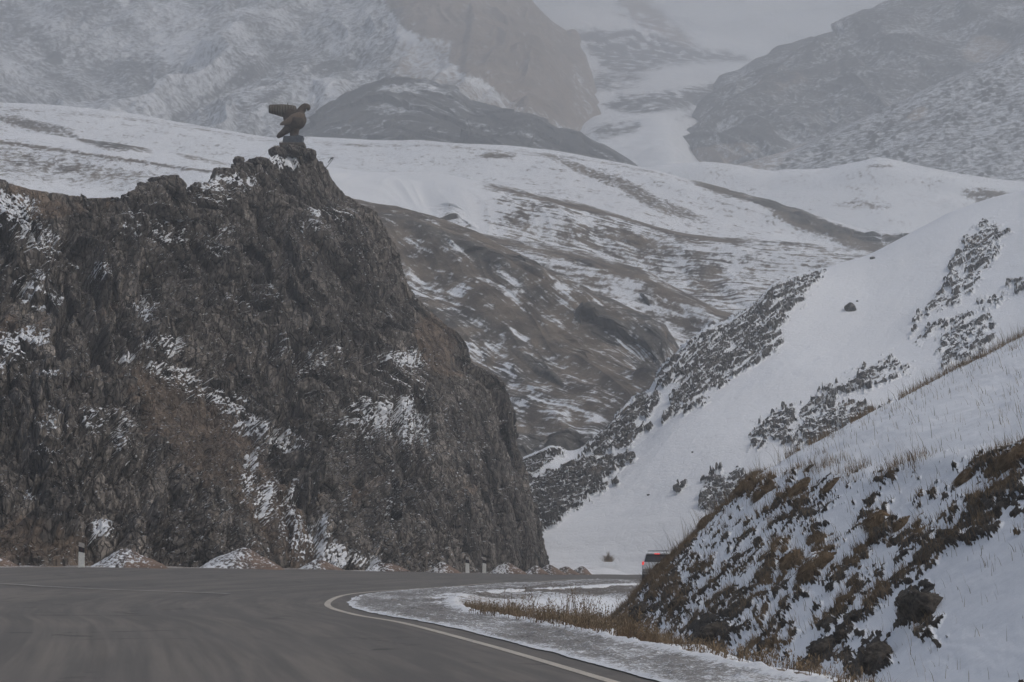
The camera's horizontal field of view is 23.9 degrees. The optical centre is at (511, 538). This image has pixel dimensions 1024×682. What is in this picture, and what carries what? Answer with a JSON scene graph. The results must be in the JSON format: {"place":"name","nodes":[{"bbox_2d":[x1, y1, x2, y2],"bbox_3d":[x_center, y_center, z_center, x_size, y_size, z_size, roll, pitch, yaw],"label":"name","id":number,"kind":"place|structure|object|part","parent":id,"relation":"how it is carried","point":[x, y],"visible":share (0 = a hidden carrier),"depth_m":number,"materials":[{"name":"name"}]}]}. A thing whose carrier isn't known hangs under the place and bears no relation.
{"place":"outdoors","nodes":[
{"label":"outdoors","id":0,"kind":"place"},
{"bbox_2d":[0,131,230,197],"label":"fold","id":1,"kind":"object","parent":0,"point":[69,166],"visible":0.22,"depth_m":412.08,"materials":[{"name":"snow"},{"name":"grass"}]},
{"bbox_2d":[0,154,549,572],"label":"cliff","id":2,"kind":"structure","parent":0,"point":[278,367],"depth_m":152.27,"materials":[{"name":"grey stone"}]},
{"bbox_2d":[148,175,186,198],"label":"rock","id":3,"kind":"object","parent":2,"relation":"on","point":[175,186],"visible":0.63,"depth_m":163.63,"materials":[{"name":"grey stone"}]},
{"bbox_2d":[222,167,234,173],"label":"rock","id":4,"kind":"object","parent":2,"relation":"on","point":[231,170],"visible":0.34,"depth_m":176.20,"materials":[{"name":"grey stone"}]},
{"bbox_2d":[233,156,244,165],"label":"rock","id":5,"kind":"object","parent":2,"relation":"on","point":[238,159],"visible":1,"depth_m":178.67,"materials":[{"name":"grey stone"}]},
{"bbox_2d":[246,156,270,168],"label":"rock","id":6,"kind":"object","parent":2,"relation":"on","point":[264,162],"visible":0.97,"depth_m":181.62,"materials":[{"name":"grey stone"}]},
{"bbox_2d":[268,145,286,158],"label":"rock","id":7,"kind":"object","parent":2,"relation":"on","point":[280,151],"visible":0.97,"depth_m":186.47,"materials":[{"name":"grey stone"}]},
{"bbox_2d":[281,144,308,156],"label":"rock","id":8,"kind":"object","parent":2,"relation":"on","point":[294,150],"visible":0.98,"depth_m":187.20,"materials":[{"name":"grey stone"}]},
{"bbox_2d":[269,103,310,148],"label":"eagle statue","id":9,"kind":"object","parent":8,"relation":"on","point":[294,119],"visible":0.98,"depth_m":188.69,"materials":[{"name":"stone"}]},
{"bbox_2d":[299,148,319,171],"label":"rock","id":10,"kind":"object","parent":2,"relation":"on","point":[316,163],"visible":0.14,"depth_m":190.14,"materials":[{"name":"grey stone"}]},
{"bbox_2d":[305,148,316,160],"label":"rock","id":11,"kind":"object","parent":2,"relation":"on","point":[311,155],"visible":0.96,"depth_m":189.09,"materials":[{"name":"grey stone"}]},
{"bbox_2d":[318,161,335,198],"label":"rock","id":12,"kind":"object","parent":2,"relation":"on","point":[327,182],"visible":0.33,"depth_m":191.37,"materials":[{"name":"grey stone"}]},
{"bbox_2d":[0,0,600,137],"bbox_3d":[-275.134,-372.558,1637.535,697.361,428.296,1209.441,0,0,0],"label":"mountain","id":13,"kind":"structure","parent":0,"point":[240,66],"depth_m":1341.72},
{"bbox_2d":[0,567,659,681],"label":"road","id":14,"kind":"structure","parent":0,"point":[91,624],"depth_m":40.18,"materials":[{"name":"grey asphalt"}]},
{"bbox_2d":[642,550,670,578],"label":"car","id":15,"kind":"object","parent":14,"relation":"on","point":[652,555],"visible":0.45,"depth_m":156.17,"materials":[{"name":"paint"}]},
{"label":"rear window","id":16,"kind":"part","parent":15,"relation":"part of","materials":[{"name":"black glass"}]},
{"bbox_2d":[0,562,869,681],"bbox_3d":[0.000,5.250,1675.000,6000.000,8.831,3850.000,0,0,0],"label":"ground","id":17,"kind":"structure","parent":0,"point":[609,594],"depth_m":73.47,"materials":[{"name":"white snow"}]},
{"bbox_2d":[0,557,17,565],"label":"gravel pile","id":18,"kind":"object","parent":17,"relation":"on","point":[4,562],"visible":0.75,"depth_m":107.81,"materials":[{"name":"grey gravel"}]},
{"bbox_2d":[78,542,84,567],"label":"marker post","id":19,"kind":"object","parent":17,"relation":"on","point":[81,559],"visible":0.91,"depth_m":107.45,"materials":[{"name":"white plastic"}]},
{"bbox_2d":[92,548,167,568],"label":"gravel pile","id":20,"kind":"object","parent":17,"relation":"on","point":[125,558],"visible":0.94,"depth_m":111.77,"materials":[{"name":"grey gravel"}]},
{"bbox_2d":[199,547,284,569],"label":"gravel pile","id":21,"kind":"object","parent":17,"relation":"on","point":[244,558],"visible":0.92,"depth_m":120.77,"materials":[{"name":"grey gravel"}]},
{"bbox_2d":[299,559,342,569],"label":"gravel pile","id":22,"kind":"object","parent":17,"relation":"on","point":[319,564],"visible":0.82,"depth_m":130.21,"materials":[{"name":"gravel"}]},
{"bbox_2d":[365,563,410,571],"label":"gravel pile","id":23,"kind":"object","parent":17,"relation":"on","point":[384,567],"visible":0.94,"depth_m":139.15,"materials":[{"name":"gravel"}]},
{"bbox_2d":[427,562,460,572],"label":"gravel pile","id":24,"kind":"object","parent":17,"relation":"on","point":[441,567],"visible":0.91,"depth_m":154.15,"materials":[{"name":"gravel"}]},
{"bbox_2d":[465,557,468,572],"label":"marker post","id":25,"kind":"object","parent":17,"relation":"on","point":[467,564],"visible":0.91,"depth_m":166.96,"materials":[{"name":"white plastic"}]},
{"bbox_2d":[482,557,485,572],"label":"marker post","id":26,"kind":"object","parent":17,"relation":"on","point":[484,566],"visible":0.91,"depth_m":169.96,"materials":[{"name":"white plastic"}]},
{"bbox_2d":[490,562,526,573],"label":"gravel pile","id":27,"kind":"object","parent":17,"relation":"on","point":[506,568],"visible":0.94,"depth_m":172.17,"materials":[{"name":"gravel"}]},
{"bbox_2d":[526,565,549,574],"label":"gravel pile","id":28,"kind":"object","parent":17,"relation":"on","point":[535,569],"visible":0.88,"depth_m":181.11,"materials":[{"name":"gravel"}]},
{"bbox_2d":[542,565,567,574],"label":"gravel pile","id":29,"kind":"object","parent":17,"relation":"on","point":[550,569],"visible":0.83,"depth_m":187.12,"materials":[{"name":"gravel"}]},
{"bbox_2d":[559,566,580,574],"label":"gravel pile","id":30,"kind":"object","parent":17,"relation":"on","point":[567,570],"visible":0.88,"depth_m":192.11,"materials":[{"name":"gravel"}]},
{"bbox_2d":[574,566,591,574],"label":"gravel pile","id":31,"kind":"object","parent":17,"relation":"on","point":[581,570],"visible":0.81,"depth_m":197.10,"materials":[{"name":"gravel"}]},
{"bbox_2d":[347,579,832,681],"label":"verge","id":32,"kind":"structure","parent":17,"relation":"on","point":[661,662],"depth_m":37.43,"materials":[{"name":"white snow"}]},
{"bbox_2d":[461,584,907,681],"bbox_3d":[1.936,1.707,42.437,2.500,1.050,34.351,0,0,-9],"label":"dry grass","id":33,"kind":"structure","parent":17,"relation":"on","point":[467,604],"depth_m":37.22,"materials":[{"name":"brown plant"}]},
{"bbox_2d":[0,102,908,251],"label":"snowy hill","id":34,"kind":"structure","parent":0,"point":[667,201],"depth_m":594.19,"materials":[{"name":"snow"},{"name":"grass"}]},
{"bbox_2d":[299,76,637,165],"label":"dark hill","id":35,"kind":"structure","parent":0,"point":[399,108],"depth_m":987.43,"materials":[{"name":"grey stone"}]},
{"bbox_2d":[352,198,679,456],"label":"brown spur","id":36,"kind":"structure","parent":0,"point":[572,364],"depth_m":306.87,"materials":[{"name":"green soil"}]},
{"bbox_2d":[326,168,872,313],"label":"terraced hill","id":37,"kind":"structure","parent":0,"point":[734,275],"depth_m":447.06,"materials":[{"name":"snow"},{"name":"grass"}]},
{"bbox_2d":[480,233,735,347],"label":"ridge","id":38,"kind":"structure","parent":0,"point":[682,316],"depth_m":374.77,"materials":[{"name":"white snow"}]},
{"bbox_2d":[532,0,887,167],"bbox_3d":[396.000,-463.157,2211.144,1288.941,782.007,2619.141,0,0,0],"label":"valley floor","id":39,"kind":"structure","parent":0,"point":[657,67],"depth_m":2023.30,"materials":[{"name":"white snow"}]},
{"bbox_2d":[523,189,1023,574],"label":"snow slope","id":40,"kind":"structure","parent":0,"point":[795,354],"depth_m":263.29,"materials":[{"name":"snow"},{"name":"white snow"}]},
{"bbox_2d":[600,552,614,561],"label":"bush","id":41,"kind":"object","parent":40,"relation":"on","point":[607,558],"visible":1,"depth_m":221.90,"materials":[{"name":"plant"}]},
{"bbox_2d":[844,302,856,311],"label":"boulder","id":42,"kind":"object","parent":40,"relation":"on","point":[850,306],"visible":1,"depth_m":286.00,"materials":[{"name":"grey stone"}]},
{"bbox_2d":[606,323,1023,680],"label":"dry grass","id":43,"kind":"structure","parent":0,"point":[653,578],"depth_m":45.40,"materials":[{"name":"brown plant"}]},
{"bbox_2d":[610,335,1023,681],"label":"embankment","id":44,"kind":"structure","parent":0,"point":[995,648],"depth_m":41.67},
{"bbox_2d":[628,601,647,618],"bbox_3d":[2.868,1.666,53.985,0.546,0.456,0.913,-39,10,-13],"label":"rock","id":45,"kind":"object","parent":44,"relation":"on","point":[643,606],"visible":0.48,"depth_m":53.75,"materials":[{"name":"grey stone"}]},
{"bbox_2d":[651,558,666,571],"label":"turf clump","id":46,"kind":"object","parent":44,"relation":"on","point":[661,562],"visible":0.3,"depth_m":58.99,"materials":[{"name":"brown plant"}]},
{"bbox_2d":[667,596,678,608],"bbox_3d":[3.460,1.373,50.956,0.409,0.253,0.396,-39,-9,12],"label":"rock","id":47,"kind":"object","parent":44,"relation":"on","point":[673,601],"visible":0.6,"depth_m":50.82,"materials":[{"name":"grey stone"}]},
{"bbox_2d":[696,514,709,528],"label":"turf clump","id":48,"kind":"object","parent":44,"relation":"on","point":[703,521],"visible":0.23,"depth_m":59.62,"materials":[{"name":"brown plant"}]},
{"bbox_2d":[693,621,721,644],"bbox_3d":[3.702,1.826,45.115,0.646,0.494,0.728,-38,-3,4],"label":"rock","id":49,"kind":"object","parent":44,"relation":"on","point":[710,629],"visible":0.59,"depth_m":44.86,"materials":[{"name":"grey stone"}]},
{"bbox_2d":[731,480,750,496],"bbox_3d":[5.506,-1.198,57.758,0.629,0.443,0.616,0,0,0],"label":"turf clump","id":50,"kind":"object","parent":44,"relation":"on","point":[736,491],"visible":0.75,"depth_m":57.64,"materials":[{"name":"brown plant"}]},
{"bbox_2d":[748,485,768,504],"bbox_3d":[5.661,-0.859,54.068,0.803,0.661,1.075,0,0,0],"label":"turf clump","id":51,"kind":"object","parent":44,"relation":"on","point":[759,493],"visible":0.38,"depth_m":53.82,"materials":[{"name":"brown plant"}]},
{"bbox_2d":[756,637,770,651],"bbox_3d":[4.336,1.802,41.261,0.409,0.222,0.349,-38,-7,8],"label":"rock","id":52,"kind":"object","parent":44,"relation":"on","point":[760,643],"visible":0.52,"depth_m":41.19,"materials":[{"name":"grey stone"}]},
{"bbox_2d":[775,549,799,573],"bbox_3d":[5.176,0.444,44.912,0.672,0.489,0.802,0,0,0],"label":"turf clump","id":53,"kind":"object","parent":44,"relation":"on","point":[784,561],"visible":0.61,"depth_m":44.74,"materials":[{"name":"brown plant"}]},
{"bbox_2d":[783,477,811,499],"bbox_3d":[6.201,-0.946,50.649,0.962,0.700,1.239,0,0,32],"label":"turf clump","id":54,"kind":"object","parent":44,"relation":"on","point":[796,483],"visible":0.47,"depth_m":50.38,"materials":[{"name":"brown plant"}]},
{"bbox_2d":[792,549,835,583],"bbox_3d":[5.469,0.559,43.040,1.032,0.734,1.188,0,0,0],"label":"turf clump","id":55,"kind":"object","parent":44,"relation":"on","point":[823,561],"visible":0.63,"depth_m":42.73,"materials":[{"name":"brown plant"}]},
{"bbox_2d":[805,637,833,662],"bbox_3d":[4.785,1.746,37.410,0.572,0.300,0.547,-38,5,-6],"label":"rock","id":56,"kind":"object","parent":44,"relation":"on","point":[823,643],"visible":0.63,"depth_m":37.28,"materials":[{"name":"grey stone"}]},
{"bbox_2d":[820,477,839,493],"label":"turf clump","id":57,"kind":"object","parent":44,"relation":"on","point":[827,486],"visible":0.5,"depth_m":47.87,"materials":[{"name":"brown plant"}]},
{"bbox_2d":[834,629,844,639],"bbox_3d":[5.036,1.460,36.956,0.176,0.162,0.196,-39,8,-10],"label":"rock","id":58,"kind":"object","parent":44,"relation":"on","point":[839,634],"visible":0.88,"depth_m":36.91,"materials":[{"name":"grey stone"}]},
{"bbox_2d":[860,509,888,532],"bbox_3d":[6.363,-0.271,41.981,0.557,0.478,0.661,0,0,42],"label":"turf clump","id":59,"kind":"object","parent":44,"relation":"on","point":[878,515],"visible":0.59,"depth_m":41.84,"materials":[{"name":"brown plant"}]},
{"bbox_2d":[860,641,892,675],"bbox_3d":[5.090,1.671,33.852,0.529,0.379,0.506,-38,2,-2],"label":"rock","id":60,"kind":"object","parent":44,"relation":"on","point":[874,650],"visible":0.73,"depth_m":33.75,"materials":[{"name":"grey stone"}]},
{"bbox_2d":[888,515,909,533],"bbox_3d":[6.567,-0.164,40.447,0.493,0.447,0.574,0,0,41],"label":"turf clump","id":61,"kind":"object","parent":44,"relation":"on","point":[897,524],"visible":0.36,"depth_m":40.34,"materials":[{"name":"brown plant"}]},
{"bbox_2d":[897,590,942,624],"bbox_3d":[5.893,1.060,34.214,0.606,0.839,1.064,-38,0,0],"label":"rock","id":62,"kind":"object","parent":44,"relation":"on","point":[911,604],"visible":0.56,"depth_m":33.95,"materials":[{"name":"grey stone"}]},
{"bbox_2d":[950,465,975,487],"bbox_3d":[7.475,-0.952,39.468,0.752,0.611,0.907,0,0,0],"label":"turf clump","id":63,"kind":"object","parent":44,"relation":"on","point":[966,473],"visible":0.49,"depth_m":39.27,"materials":[{"name":"brown plant"}]},
{"bbox_2d":[993,438,1023,474],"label":"turf clump","id":64,"kind":"object","parent":44,"relation":"on","point":[1008,451],"visible":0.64,"depth_m":37.34,"materials":[{"name":"brown plant"}]},
{"bbox_2d":[645,157,1023,232],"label":"snow shoulder","id":65,"kind":"object","parent":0,"point":[878,194],"visible":0.29,"depth_m":686.06,"materials":[{"name":"snow"},{"name":"grass"}]},
{"bbox_2d":[683,0,1023,164],"bbox_3d":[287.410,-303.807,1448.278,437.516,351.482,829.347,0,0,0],"label":"mountain","id":66,"kind":"structure","parent":0,"point":[856,66],"depth_m":1354.36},
{"bbox_2d":[738,45,1023,181],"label":"mountain","id":67,"kind":"structure","parent":0,"point":[969,122],"depth_m":978.87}
]}

